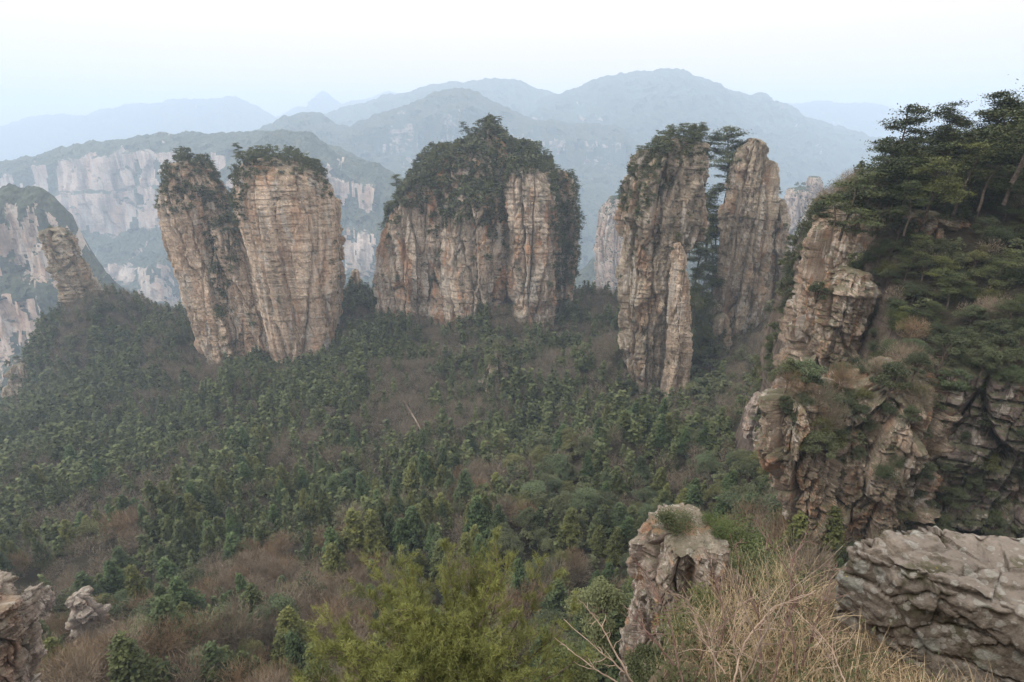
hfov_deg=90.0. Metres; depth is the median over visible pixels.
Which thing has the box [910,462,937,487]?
broadleaf tree
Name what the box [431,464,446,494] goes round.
fir tree
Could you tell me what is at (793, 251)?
scrub
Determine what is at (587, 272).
wooded hills
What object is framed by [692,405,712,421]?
broadleaf tree
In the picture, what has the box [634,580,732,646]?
shrub
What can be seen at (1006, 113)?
pine tree
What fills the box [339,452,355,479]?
fir tree
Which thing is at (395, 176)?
pine tree
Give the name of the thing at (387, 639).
fir tree
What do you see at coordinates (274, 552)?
bare tree
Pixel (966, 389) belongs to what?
shrub
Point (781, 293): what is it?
shrub
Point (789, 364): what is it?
broadleaf tree
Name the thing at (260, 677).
bare tree
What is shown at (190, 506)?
fir tree
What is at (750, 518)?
fir tree
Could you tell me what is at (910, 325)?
bare tree
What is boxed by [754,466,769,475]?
broadleaf tree
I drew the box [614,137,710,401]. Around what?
rock pillar
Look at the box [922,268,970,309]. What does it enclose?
pine tree
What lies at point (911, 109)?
pine tree
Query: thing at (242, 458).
fir tree
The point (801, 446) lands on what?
shrub
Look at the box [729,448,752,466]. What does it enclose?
broadleaf tree
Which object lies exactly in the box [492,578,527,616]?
bare tree
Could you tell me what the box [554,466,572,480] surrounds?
broadleaf tree
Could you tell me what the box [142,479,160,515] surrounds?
fir tree
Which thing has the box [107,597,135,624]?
broadleaf tree
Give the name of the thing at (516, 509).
bare tree
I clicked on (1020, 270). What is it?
shrub
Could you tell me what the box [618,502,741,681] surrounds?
rock pillar
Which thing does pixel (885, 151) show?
pine tree
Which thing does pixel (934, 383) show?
shrub
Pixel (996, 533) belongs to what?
broadleaf tree
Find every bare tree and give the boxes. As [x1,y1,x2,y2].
[8,549,32,574]
[32,638,88,681]
[34,630,81,680]
[34,643,106,681]
[39,613,66,636]
[42,629,115,681]
[53,568,78,591]
[54,610,73,644]
[56,578,73,601]
[57,649,96,681]
[63,634,97,653]
[64,594,115,634]
[69,612,117,646]
[77,621,112,644]
[77,629,150,681]
[82,610,156,680]
[96,510,127,539]
[97,612,150,657]
[98,620,133,647]
[105,505,140,536]
[108,614,125,627]
[117,587,166,625]
[118,526,145,550]
[122,498,155,526]
[137,609,192,661]
[153,579,169,593]
[153,605,226,671]
[159,643,221,681]
[163,638,194,669]
[189,574,221,605]
[194,551,228,583]
[196,584,227,608]
[197,612,227,643]
[201,557,239,590]
[201,596,265,651]
[208,601,264,653]
[215,652,269,681]
[216,566,240,594]
[223,563,253,592]
[225,588,244,614]
[226,550,249,573]
[232,546,269,580]
[234,537,262,561]
[241,664,288,681]
[246,571,271,592]
[246,643,270,663]
[246,664,286,681]
[248,603,282,641]
[248,616,278,655]
[249,554,286,586]
[251,559,279,588]
[253,580,310,634]
[256,550,285,580]
[256,654,300,681]
[257,541,282,562]
[262,556,294,587]
[262,579,300,604]
[263,529,294,555]
[266,558,302,586]
[275,559,306,583]
[278,553,299,574]
[283,571,332,614]
[288,567,322,585]
[294,594,320,619]
[296,550,324,576]
[297,611,319,629]
[300,564,329,584]
[304,630,367,678]
[305,593,356,643]
[306,614,352,655]
[307,555,322,573]
[309,525,335,550]
[313,605,335,627]
[314,567,352,610]
[317,601,345,632]
[318,585,341,609]
[322,665,365,681]
[324,584,362,624]
[325,609,360,635]
[327,613,374,649]
[331,499,365,528]
[335,522,358,553]
[335,551,364,585]
[343,546,367,576]
[343,565,382,589]
[343,566,368,587]
[343,598,382,640]
[351,589,383,616]
[354,552,387,577]
[355,623,376,646]
[371,561,400,594]
[379,550,395,566]
[382,487,405,508]
[388,571,402,588]
[430,487,449,505]
[446,481,456,502]
[446,553,470,589]
[450,464,466,486]
[463,461,489,481]
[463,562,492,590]
[465,457,490,479]
[465,487,498,505]
[472,476,489,491]
[473,478,492,490]
[485,595,522,628]
[486,619,526,665]
[489,584,529,623]
[491,492,518,516]
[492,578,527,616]
[494,494,519,520]
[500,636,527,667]
[509,499,537,529]
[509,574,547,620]
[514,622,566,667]
[533,571,573,603]
[539,557,572,589]
[561,544,587,577]
[561,554,594,584]
[605,575,623,590]
[716,513,743,538]
[727,494,771,528]
[742,507,785,546]
[749,559,793,592]
[754,489,778,515]
[758,518,824,570]
[762,506,790,543]
[763,484,777,502]
[769,526,836,584]
[777,538,837,589]
[778,354,807,388]
[780,368,813,397]
[784,546,839,587]
[797,376,835,408]
[811,185,841,204]
[812,522,857,563]
[818,398,853,431]
[827,360,862,393]
[829,168,855,193]
[838,164,864,179]
[856,421,886,449]
[864,354,893,385]
[884,340,923,374]
[895,315,931,339]
[898,378,940,408]
[899,345,936,370]
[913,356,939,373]
[921,438,945,459]
[973,294,999,313]
[977,302,1013,323]
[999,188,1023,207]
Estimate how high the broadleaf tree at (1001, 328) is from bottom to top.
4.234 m
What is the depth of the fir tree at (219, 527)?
122.63 m
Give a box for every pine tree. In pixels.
[230,142,246,161]
[387,174,407,199]
[646,136,670,150]
[675,122,694,137]
[687,234,719,276]
[688,242,701,258]
[688,262,711,292]
[688,262,725,303]
[690,291,706,327]
[691,296,720,334]
[691,319,726,356]
[693,121,710,143]
[699,228,719,274]
[699,274,713,321]
[704,130,729,160]
[704,196,720,260]
[705,187,723,217]
[707,213,718,250]
[708,126,751,189]
[708,161,730,203]
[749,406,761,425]
[760,359,773,371]
[762,336,772,350]
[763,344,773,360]
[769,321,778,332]
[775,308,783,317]
[779,255,793,275]
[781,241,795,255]
[805,196,827,214]
[807,193,878,252]
[824,173,890,240]
[831,154,913,235]
[834,135,924,231]
[848,169,869,186]
[850,103,949,208]
[859,239,895,275]
[865,177,903,208]
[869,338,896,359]
[876,177,907,208]
[882,299,909,339]
[888,179,938,235]
[889,234,935,270]
[892,305,912,334]
[894,137,940,206]
[895,260,921,280]
[897,155,976,223]
[901,195,923,209]
[911,99,981,176]
[911,182,942,209]
[917,113,980,183]
[917,300,945,321]
[918,255,970,286]
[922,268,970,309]
[927,142,1003,215]
[930,181,955,204]
[930,189,957,212]
[931,89,1023,178]
[941,160,955,176]
[947,135,981,153]
[951,142,1023,211]
[956,280,979,300]
[958,101,1023,179]
[962,79,1023,182]
[964,180,1004,216]
[968,248,1023,289]
[969,129,1023,204]
[974,164,998,181]
[974,182,993,197]
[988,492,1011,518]
[989,184,1023,220]
[990,298,1023,325]
[992,168,1023,203]
[1007,88,1023,128]
[1009,291,1023,316]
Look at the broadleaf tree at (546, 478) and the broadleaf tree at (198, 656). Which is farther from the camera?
the broadleaf tree at (546, 478)
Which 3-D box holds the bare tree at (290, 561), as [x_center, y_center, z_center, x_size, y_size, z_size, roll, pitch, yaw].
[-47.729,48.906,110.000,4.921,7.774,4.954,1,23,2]
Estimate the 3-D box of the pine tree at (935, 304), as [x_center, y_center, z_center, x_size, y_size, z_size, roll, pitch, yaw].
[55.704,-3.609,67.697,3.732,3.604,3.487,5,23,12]
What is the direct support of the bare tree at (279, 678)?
on the ground at (948, 317)
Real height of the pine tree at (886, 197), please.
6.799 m
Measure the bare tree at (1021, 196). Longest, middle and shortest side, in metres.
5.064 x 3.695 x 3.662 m
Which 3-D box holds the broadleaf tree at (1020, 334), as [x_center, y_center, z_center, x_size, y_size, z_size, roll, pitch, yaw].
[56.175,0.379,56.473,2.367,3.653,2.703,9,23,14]
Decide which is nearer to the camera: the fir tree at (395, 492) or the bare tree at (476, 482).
the fir tree at (395, 492)
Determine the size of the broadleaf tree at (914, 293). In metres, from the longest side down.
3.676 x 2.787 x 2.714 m
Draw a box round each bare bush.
[555,599,632,681]
[623,547,752,681]
[658,544,840,681]
[678,578,855,681]
[729,521,850,681]
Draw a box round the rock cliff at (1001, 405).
[904,354,1023,538]
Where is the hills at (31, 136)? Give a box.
[0,96,277,160]
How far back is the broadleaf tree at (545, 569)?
93.20 m
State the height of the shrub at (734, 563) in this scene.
3.843 m
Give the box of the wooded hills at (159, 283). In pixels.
[137,252,179,310]
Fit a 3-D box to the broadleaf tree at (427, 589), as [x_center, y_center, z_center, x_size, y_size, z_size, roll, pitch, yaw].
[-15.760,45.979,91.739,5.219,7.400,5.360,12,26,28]
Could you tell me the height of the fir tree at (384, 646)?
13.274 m
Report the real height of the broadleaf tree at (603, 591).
5.547 m
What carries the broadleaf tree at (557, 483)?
on the ground at (948, 317)
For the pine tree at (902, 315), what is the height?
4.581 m
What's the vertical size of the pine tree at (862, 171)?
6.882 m
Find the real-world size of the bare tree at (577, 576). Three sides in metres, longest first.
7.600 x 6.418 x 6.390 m
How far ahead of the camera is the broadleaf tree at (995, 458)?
56.82 m
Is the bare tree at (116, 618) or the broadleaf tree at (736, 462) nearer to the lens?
the bare tree at (116, 618)
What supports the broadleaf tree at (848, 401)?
attached to the rock cliff at (798, 481)
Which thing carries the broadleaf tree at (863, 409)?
attached to the rock cliff at (798, 481)
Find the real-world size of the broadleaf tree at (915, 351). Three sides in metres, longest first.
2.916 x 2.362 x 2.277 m
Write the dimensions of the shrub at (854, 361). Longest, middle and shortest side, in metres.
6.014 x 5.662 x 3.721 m
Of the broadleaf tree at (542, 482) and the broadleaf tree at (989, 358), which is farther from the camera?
the broadleaf tree at (542, 482)
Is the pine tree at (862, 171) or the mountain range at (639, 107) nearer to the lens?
the pine tree at (862, 171)
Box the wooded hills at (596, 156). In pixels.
[258,88,719,270]
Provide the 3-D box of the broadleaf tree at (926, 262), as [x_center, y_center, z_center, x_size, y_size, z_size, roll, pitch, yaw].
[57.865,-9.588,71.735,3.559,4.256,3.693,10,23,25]
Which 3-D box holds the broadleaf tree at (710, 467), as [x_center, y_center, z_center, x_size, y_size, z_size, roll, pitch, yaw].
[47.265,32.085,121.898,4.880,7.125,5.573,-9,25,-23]
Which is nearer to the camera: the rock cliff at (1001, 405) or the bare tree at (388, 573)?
the rock cliff at (1001, 405)
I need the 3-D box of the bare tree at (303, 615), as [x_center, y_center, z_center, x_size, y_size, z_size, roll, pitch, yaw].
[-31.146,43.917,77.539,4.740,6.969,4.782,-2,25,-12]
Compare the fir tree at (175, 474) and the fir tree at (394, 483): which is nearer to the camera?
the fir tree at (394, 483)
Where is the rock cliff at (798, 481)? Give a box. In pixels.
[754,356,962,564]
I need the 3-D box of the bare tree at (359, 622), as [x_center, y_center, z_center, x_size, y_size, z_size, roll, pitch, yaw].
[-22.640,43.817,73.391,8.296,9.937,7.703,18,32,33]
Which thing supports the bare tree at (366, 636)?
on the ground at (948, 317)
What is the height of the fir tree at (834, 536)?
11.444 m
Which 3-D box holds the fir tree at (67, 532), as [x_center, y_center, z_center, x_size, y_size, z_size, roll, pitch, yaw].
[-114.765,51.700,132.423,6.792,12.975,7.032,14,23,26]
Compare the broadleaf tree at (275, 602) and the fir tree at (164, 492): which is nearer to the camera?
the broadleaf tree at (275, 602)
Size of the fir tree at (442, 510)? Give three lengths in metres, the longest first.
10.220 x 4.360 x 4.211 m
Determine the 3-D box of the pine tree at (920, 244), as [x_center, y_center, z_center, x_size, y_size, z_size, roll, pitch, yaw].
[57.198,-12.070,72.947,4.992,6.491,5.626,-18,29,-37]
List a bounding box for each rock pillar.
[38,227,101,310]
[156,157,345,365]
[350,269,361,286]
[593,195,622,292]
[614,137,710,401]
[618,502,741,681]
[708,138,790,351]
[784,176,826,256]
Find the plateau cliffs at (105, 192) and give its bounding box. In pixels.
[0,129,365,296]
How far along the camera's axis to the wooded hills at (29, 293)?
723.46 m
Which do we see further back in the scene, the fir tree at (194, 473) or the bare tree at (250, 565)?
the fir tree at (194, 473)
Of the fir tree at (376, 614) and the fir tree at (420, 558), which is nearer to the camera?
the fir tree at (376, 614)
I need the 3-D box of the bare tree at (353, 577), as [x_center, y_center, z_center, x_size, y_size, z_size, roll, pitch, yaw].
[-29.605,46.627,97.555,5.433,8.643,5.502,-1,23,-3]
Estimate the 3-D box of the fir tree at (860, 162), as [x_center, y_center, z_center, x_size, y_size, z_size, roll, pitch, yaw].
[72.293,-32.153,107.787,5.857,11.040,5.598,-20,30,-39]
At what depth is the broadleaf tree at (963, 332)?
56.15 m
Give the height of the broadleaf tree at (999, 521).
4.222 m
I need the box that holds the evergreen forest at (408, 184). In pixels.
[0,112,1023,643]
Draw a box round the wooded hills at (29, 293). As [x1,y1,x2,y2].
[0,183,122,401]
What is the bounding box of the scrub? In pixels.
[47,133,1023,532]
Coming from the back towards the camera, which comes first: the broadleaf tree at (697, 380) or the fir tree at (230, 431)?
the broadleaf tree at (697, 380)
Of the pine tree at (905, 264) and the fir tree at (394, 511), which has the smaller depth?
the pine tree at (905, 264)
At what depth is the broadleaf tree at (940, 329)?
64.86 m
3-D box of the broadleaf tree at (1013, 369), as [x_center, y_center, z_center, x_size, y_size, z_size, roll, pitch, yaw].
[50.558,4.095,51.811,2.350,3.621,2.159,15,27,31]
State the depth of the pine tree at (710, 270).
241.13 m
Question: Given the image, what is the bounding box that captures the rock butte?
[372,130,580,329]
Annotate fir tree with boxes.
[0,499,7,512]
[0,534,26,552]
[0,552,20,575]
[5,541,29,567]
[20,521,43,552]
[26,469,42,495]
[30,465,55,494]
[30,537,57,570]
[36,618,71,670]
[40,637,89,681]
[54,519,87,556]
[56,475,80,506]
[62,444,89,466]
[68,570,108,610]
[74,511,88,526]
[76,515,83,528]
[80,514,103,545]
[89,459,114,489]
[92,509,104,523]
[93,585,107,597]
[94,572,114,593]
[99,559,128,595]
[100,593,124,625]
[103,504,121,535]
[105,630,168,681]
[109,546,140,574]
[113,497,119,508]
[116,494,134,532]
[123,564,147,603]
[129,497,143,519]
[136,504,157,534]
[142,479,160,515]
[144,576,154,599]
[145,594,201,668]
[151,543,176,569]
[153,583,168,602]
[155,481,176,516]
[155,556,182,587]
[161,660,188,681]
[163,514,173,541]
[167,466,181,495]
[167,518,199,558]
[167,576,209,613]
[172,495,189,522]
[176,601,200,625]
[180,516,196,538]
[182,493,210,530]
[183,480,202,505]
[188,466,210,485]
[195,512,204,543]
[195,640,236,681]
[198,526,222,562]
[199,520,213,543]
[200,483,222,517]
[206,669,226,681]
[211,516,226,551]
[215,473,234,505]
[219,593,236,619]
[221,532,251,570]
[222,645,237,668]
[223,507,242,530]
[225,513,242,540]
[226,428,239,450]
[226,589,237,605]
[235,572,248,602]
[235,649,267,681]
[237,454,253,477]
[237,461,253,492]
[238,426,249,451]
[238,591,251,614]
[240,582,267,624]
[248,427,263,443]
[250,654,273,680]
[252,456,264,475]
[252,463,268,489]
[258,425,275,447]
[266,504,282,532]
[267,605,313,654]
[268,631,287,680]
[273,464,296,497]
[276,479,290,508]
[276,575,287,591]
[283,629,306,681]
[292,463,299,489]
[294,468,310,494]
[298,488,307,508]
[299,530,314,565]
[299,642,343,681]
[303,499,322,533]
[304,495,323,530]
[310,482,320,503]
[310,544,322,568]
[312,453,328,476]
[314,456,329,483]
[316,488,334,525]
[317,526,351,567]
[318,542,354,593]
[320,475,327,488]
[325,477,341,500]
[328,429,346,456]
[330,474,341,485]
[337,535,350,562]
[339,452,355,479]
[339,470,354,497]
[340,507,365,561]
[348,429,359,456]
[349,583,364,614]
[354,471,370,501]
[361,470,370,486]
[361,508,390,561]
[363,558,383,594]
[365,631,392,680]
[367,611,379,639]
[368,596,382,626]
[369,478,380,503]
[371,485,381,500]
[372,489,381,503]
[375,495,386,524]
[381,512,395,544]
[381,621,395,649]
[382,554,397,586]
[387,487,406,520]
[388,517,412,553]
[390,479,404,495]
[390,505,404,520]
[395,544,419,577]
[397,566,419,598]
[401,505,427,551]
[402,463,422,501]
[406,473,418,498]
[406,491,417,509]
[408,455,418,471]
[412,513,427,548]
[413,504,428,530]
[413,549,429,578]
[415,428,431,453]
[417,450,435,487]
[418,490,432,511]
[419,498,435,528]
[423,524,441,551]
[425,532,450,567]
[427,455,436,484]
[428,538,453,579]
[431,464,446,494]
[432,492,459,524]
[434,446,455,478]
[435,555,449,585]
[436,500,451,529]
[442,479,455,504]
[445,469,456,487]
[451,453,461,479]
[451,468,475,514]
[453,532,472,571]
[462,495,492,538]
[462,503,471,533]
[465,430,476,460]
[468,488,482,503]
[468,524,481,547]
[470,533,494,574]
[480,492,493,527]
[487,530,494,556]
[488,504,508,547]
[488,631,515,679]
[489,472,506,491]
[508,557,533,616]
[525,624,558,673]
[528,507,547,543]
[533,578,575,632]
[549,423,568,453]
[554,506,585,550]
[559,569,572,598]
[563,608,592,647]
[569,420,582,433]
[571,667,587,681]
[577,449,594,482]
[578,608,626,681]
[585,504,610,541]
[585,569,600,608]
[588,524,607,556]
[590,473,601,490]
[592,417,606,440]
[596,480,611,509]
[600,404,611,424]
[601,561,616,587]
[602,526,625,565]
[606,503,632,537]
[607,465,630,503]
[607,502,620,532]
[607,516,634,556]
[610,409,630,440]
[618,575,633,597]
[622,530,635,560]
[628,401,641,416]
[630,456,648,486]
[631,398,641,411]
[633,516,643,535]
[638,411,652,439]
[642,402,651,414]
[648,467,671,498]
[651,489,668,512]
[653,414,669,448]
[654,398,670,420]
[663,483,670,501]
[664,412,676,443]
[674,488,687,503]
[676,427,694,457]
[684,484,703,511]
[685,476,704,503]
[694,421,709,451]
[712,469,739,516]
[720,474,728,488]
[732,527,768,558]
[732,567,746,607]
[734,513,754,550]
[756,476,770,501]
[757,506,778,533]
[764,510,812,583]
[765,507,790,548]
[807,505,848,564]
[821,558,843,584]
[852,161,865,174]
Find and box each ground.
[0,165,1023,681]
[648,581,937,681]
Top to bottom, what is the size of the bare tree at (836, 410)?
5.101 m
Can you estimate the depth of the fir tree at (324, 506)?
126.70 m
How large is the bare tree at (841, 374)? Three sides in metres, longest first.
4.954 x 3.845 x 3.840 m
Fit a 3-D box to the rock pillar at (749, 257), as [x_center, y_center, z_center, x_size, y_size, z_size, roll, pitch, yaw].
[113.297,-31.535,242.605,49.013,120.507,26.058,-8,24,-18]
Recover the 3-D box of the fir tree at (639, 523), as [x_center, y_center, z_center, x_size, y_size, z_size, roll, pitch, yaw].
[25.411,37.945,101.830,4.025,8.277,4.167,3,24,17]
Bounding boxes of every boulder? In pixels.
[742,391,760,439]
[833,526,1023,681]
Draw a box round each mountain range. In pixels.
[323,77,555,126]
[520,68,892,210]
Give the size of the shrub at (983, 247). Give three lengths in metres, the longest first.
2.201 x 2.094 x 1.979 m
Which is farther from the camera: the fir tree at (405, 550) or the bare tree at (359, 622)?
the fir tree at (405, 550)
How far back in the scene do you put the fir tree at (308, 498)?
123.21 m
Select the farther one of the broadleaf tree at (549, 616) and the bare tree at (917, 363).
the broadleaf tree at (549, 616)
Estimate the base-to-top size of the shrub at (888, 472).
2.702 m
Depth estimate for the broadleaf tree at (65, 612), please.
91.71 m
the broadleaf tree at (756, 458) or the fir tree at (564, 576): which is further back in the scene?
the broadleaf tree at (756, 458)
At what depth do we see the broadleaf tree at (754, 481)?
99.24 m
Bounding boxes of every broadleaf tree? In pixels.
[49,610,69,637]
[51,587,95,621]
[72,519,106,546]
[93,593,117,606]
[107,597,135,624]
[111,610,148,650]
[112,588,133,603]
[127,612,194,652]
[128,596,155,619]
[171,566,204,588]
[187,644,220,681]
[194,601,237,642]
[198,605,252,648]
[234,642,261,656]
[235,637,265,656]
[242,604,268,638]
[256,592,299,632]
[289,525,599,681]
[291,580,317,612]
[294,509,319,528]
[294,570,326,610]
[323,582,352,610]
[342,465,356,480]
[414,577,435,601]
[483,610,500,630]
[490,522,519,555]
[496,534,524,558]
[497,433,511,452]
[499,625,537,665]
[502,453,525,470]
[503,574,535,601]
[508,491,535,516]
[511,507,539,539]
[517,608,571,639]
[519,480,552,507]
[521,480,545,497]
[524,562,545,584]
[527,445,551,466]
[528,431,554,451]
[528,490,548,506]
[529,525,551,548]
[531,557,553,579]
[534,635,597,681]
[535,578,551,594]
[538,455,561,476]
[538,466,560,488]
[540,473,562,490]
[541,537,559,558]
[545,453,573,476]
[548,478,564,495]
[551,548,572,568]
[553,490,578,514]
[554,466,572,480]
[558,512,585,531]
[561,427,579,448]
[561,439,577,458]
[561,480,577,498]
[563,575,632,668]
[564,463,579,481]
[567,487,599,510]
[567,636,583,650]
[573,435,596,453]
[588,494,615,515]
[596,491,617,514]
[599,470,610,481]
[619,552,629,576]
[622,381,637,394]
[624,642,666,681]
[626,500,645,521]
[631,486,657,500]
[632,465,654,484]
[634,489,655,505]
[636,502,654,520]
[652,502,664,510]
[684,382,699,399]
[685,377,707,394]
[691,428,709,447]
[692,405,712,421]
[694,450,720,476]
[697,460,719,482]
[702,485,722,514]
[719,483,757,513]
[722,405,740,423]
[722,491,771,522]
[726,452,739,470]
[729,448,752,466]
[734,457,754,480]
[737,457,765,484]
[742,448,759,464]
[748,452,760,464]
[750,477,762,487]
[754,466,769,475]
[757,474,772,488]
[763,491,782,510]
[772,357,807,393]
[778,395,795,422]
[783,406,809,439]
[790,358,827,392]
[801,429,839,466]
[808,281,832,315]
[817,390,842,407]
[824,432,847,462]
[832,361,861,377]
[835,542,853,559]
[838,395,858,421]
[845,402,871,428]
[849,445,868,467]
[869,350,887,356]
[869,361,912,407]
[877,268,904,292]
[878,241,901,261]
[886,217,911,239]
[886,297,899,323]
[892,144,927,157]
[898,405,922,426]
[900,284,927,304]
[900,352,934,381]
[902,338,927,354]
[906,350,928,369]
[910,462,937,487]
[911,489,937,506]
[912,257,940,281]
[923,334,969,371]
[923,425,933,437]
[925,321,948,342]
[929,512,954,530]
[932,238,960,259]
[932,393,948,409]
[934,461,958,482]
[936,485,970,512]
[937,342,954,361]
[938,368,972,402]
[951,305,990,326]
[953,337,998,367]
[958,329,979,350]
[963,250,989,270]
[963,472,985,499]
[971,217,1000,241]
[971,320,995,337]
[971,346,1004,375]
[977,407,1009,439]
[977,450,1001,484]
[979,332,1004,343]
[980,516,1009,535]
[981,529,1007,536]
[982,318,1014,335]
[986,333,1019,367]
[998,364,1023,395]
[1001,346,1023,375]
[1011,327,1023,346]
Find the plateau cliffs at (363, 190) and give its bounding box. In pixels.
[179,129,403,308]
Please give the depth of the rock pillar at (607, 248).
836.18 m
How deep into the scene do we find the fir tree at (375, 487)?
136.38 m
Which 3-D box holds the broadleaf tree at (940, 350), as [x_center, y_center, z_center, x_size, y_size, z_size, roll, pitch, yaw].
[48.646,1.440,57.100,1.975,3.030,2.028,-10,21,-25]
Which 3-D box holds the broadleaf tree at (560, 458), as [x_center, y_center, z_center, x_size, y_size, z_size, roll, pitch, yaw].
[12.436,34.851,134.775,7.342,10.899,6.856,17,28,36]
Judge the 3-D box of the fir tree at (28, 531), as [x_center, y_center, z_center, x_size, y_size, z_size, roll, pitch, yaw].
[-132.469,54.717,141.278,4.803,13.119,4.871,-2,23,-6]
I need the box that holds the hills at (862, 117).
[787,100,980,144]
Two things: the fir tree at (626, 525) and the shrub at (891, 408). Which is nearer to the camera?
the shrub at (891, 408)
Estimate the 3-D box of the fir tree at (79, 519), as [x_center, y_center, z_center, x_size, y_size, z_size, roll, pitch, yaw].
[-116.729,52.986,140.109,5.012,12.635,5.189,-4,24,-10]
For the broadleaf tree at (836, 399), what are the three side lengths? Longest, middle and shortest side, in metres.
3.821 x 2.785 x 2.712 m
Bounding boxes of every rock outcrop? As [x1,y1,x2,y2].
[0,570,47,681]
[1,363,31,399]
[24,582,115,643]
[478,350,508,391]
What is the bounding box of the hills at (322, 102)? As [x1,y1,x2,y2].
[276,91,397,118]
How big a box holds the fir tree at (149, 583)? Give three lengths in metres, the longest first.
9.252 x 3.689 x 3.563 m
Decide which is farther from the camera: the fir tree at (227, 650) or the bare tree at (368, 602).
the bare tree at (368, 602)
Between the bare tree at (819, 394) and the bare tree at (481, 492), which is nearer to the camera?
the bare tree at (819, 394)
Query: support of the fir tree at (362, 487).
on the ground at (948, 317)
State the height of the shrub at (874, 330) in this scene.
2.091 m
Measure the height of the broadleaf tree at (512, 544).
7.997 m
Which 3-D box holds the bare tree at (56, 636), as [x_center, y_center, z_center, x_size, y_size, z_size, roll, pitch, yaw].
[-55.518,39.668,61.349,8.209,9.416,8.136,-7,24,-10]
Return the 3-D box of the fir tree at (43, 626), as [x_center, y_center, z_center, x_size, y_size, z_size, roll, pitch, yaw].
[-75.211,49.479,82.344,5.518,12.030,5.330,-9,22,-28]
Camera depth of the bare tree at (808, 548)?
54.77 m
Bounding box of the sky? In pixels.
[0,0,1023,127]
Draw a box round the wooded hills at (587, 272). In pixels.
[574,242,716,292]
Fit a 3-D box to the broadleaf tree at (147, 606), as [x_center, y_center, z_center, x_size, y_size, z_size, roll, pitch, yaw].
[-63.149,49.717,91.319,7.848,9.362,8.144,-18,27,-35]
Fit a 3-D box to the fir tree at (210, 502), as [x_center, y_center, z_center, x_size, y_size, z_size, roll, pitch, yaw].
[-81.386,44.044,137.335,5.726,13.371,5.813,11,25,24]
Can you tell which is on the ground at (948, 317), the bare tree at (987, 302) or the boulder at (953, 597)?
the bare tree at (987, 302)
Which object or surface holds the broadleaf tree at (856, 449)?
attached to the rock cliff at (798, 481)
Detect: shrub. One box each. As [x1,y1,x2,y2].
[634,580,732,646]
[649,503,704,545]
[699,510,736,540]
[700,503,784,565]
[729,530,802,605]
[739,561,817,601]
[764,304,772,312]
[765,373,775,381]
[777,289,790,299]
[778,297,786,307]
[779,266,795,278]
[785,277,795,287]
[789,441,806,450]
[795,391,817,406]
[803,218,814,228]
[810,413,834,433]
[821,378,838,391]
[826,361,849,372]
[829,410,843,422]
[832,425,852,441]
[837,454,852,467]
[840,385,858,395]
[843,353,867,366]
[844,256,864,270]
[852,383,879,400]
[856,246,876,269]
[857,365,869,375]
[860,419,881,431]
[861,265,881,281]
[866,338,879,351]
[866,358,881,374]
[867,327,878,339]
[868,461,900,484]
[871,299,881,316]
[872,336,909,357]
[875,256,902,276]
[878,400,897,414]
[890,454,907,468]
[891,509,919,521]
[893,229,923,244]
[894,246,917,259]
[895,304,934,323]
[900,382,934,398]
[902,281,932,293]
[905,524,914,530]
[916,229,937,239]
[918,245,940,261]
[929,377,948,390]
[934,206,965,219]
[938,483,951,494]
[940,201,971,216]
[940,278,983,294]
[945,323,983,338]
[946,379,973,392]
[947,249,974,272]
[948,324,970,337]
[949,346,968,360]
[954,269,971,279]
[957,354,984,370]
[958,430,974,442]
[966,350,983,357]
[971,380,990,391]
[973,285,1002,300]
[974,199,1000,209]
[975,225,1022,244]
[976,244,991,251]
[979,213,1001,219]
[980,258,1023,285]
[981,361,1001,370]
[983,253,1006,269]
[989,368,1013,382]
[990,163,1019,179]
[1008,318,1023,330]
[1011,427,1023,438]
[1012,467,1023,480]
[1013,229,1023,238]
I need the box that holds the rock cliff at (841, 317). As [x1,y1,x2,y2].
[753,201,972,476]
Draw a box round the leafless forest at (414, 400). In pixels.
[0,164,1015,643]
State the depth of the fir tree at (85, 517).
137.10 m
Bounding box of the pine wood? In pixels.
[153,116,975,409]
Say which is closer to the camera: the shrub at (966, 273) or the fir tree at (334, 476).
the shrub at (966, 273)
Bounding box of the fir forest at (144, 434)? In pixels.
[0,118,847,640]
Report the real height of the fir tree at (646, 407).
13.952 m
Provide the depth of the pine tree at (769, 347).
119.56 m
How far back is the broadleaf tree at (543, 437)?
161.02 m
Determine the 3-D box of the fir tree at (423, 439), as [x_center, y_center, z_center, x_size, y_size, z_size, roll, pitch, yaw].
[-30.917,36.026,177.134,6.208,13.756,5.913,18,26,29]
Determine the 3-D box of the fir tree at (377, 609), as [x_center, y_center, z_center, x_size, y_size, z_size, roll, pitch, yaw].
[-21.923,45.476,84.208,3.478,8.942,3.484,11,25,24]
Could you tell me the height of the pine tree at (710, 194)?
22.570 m

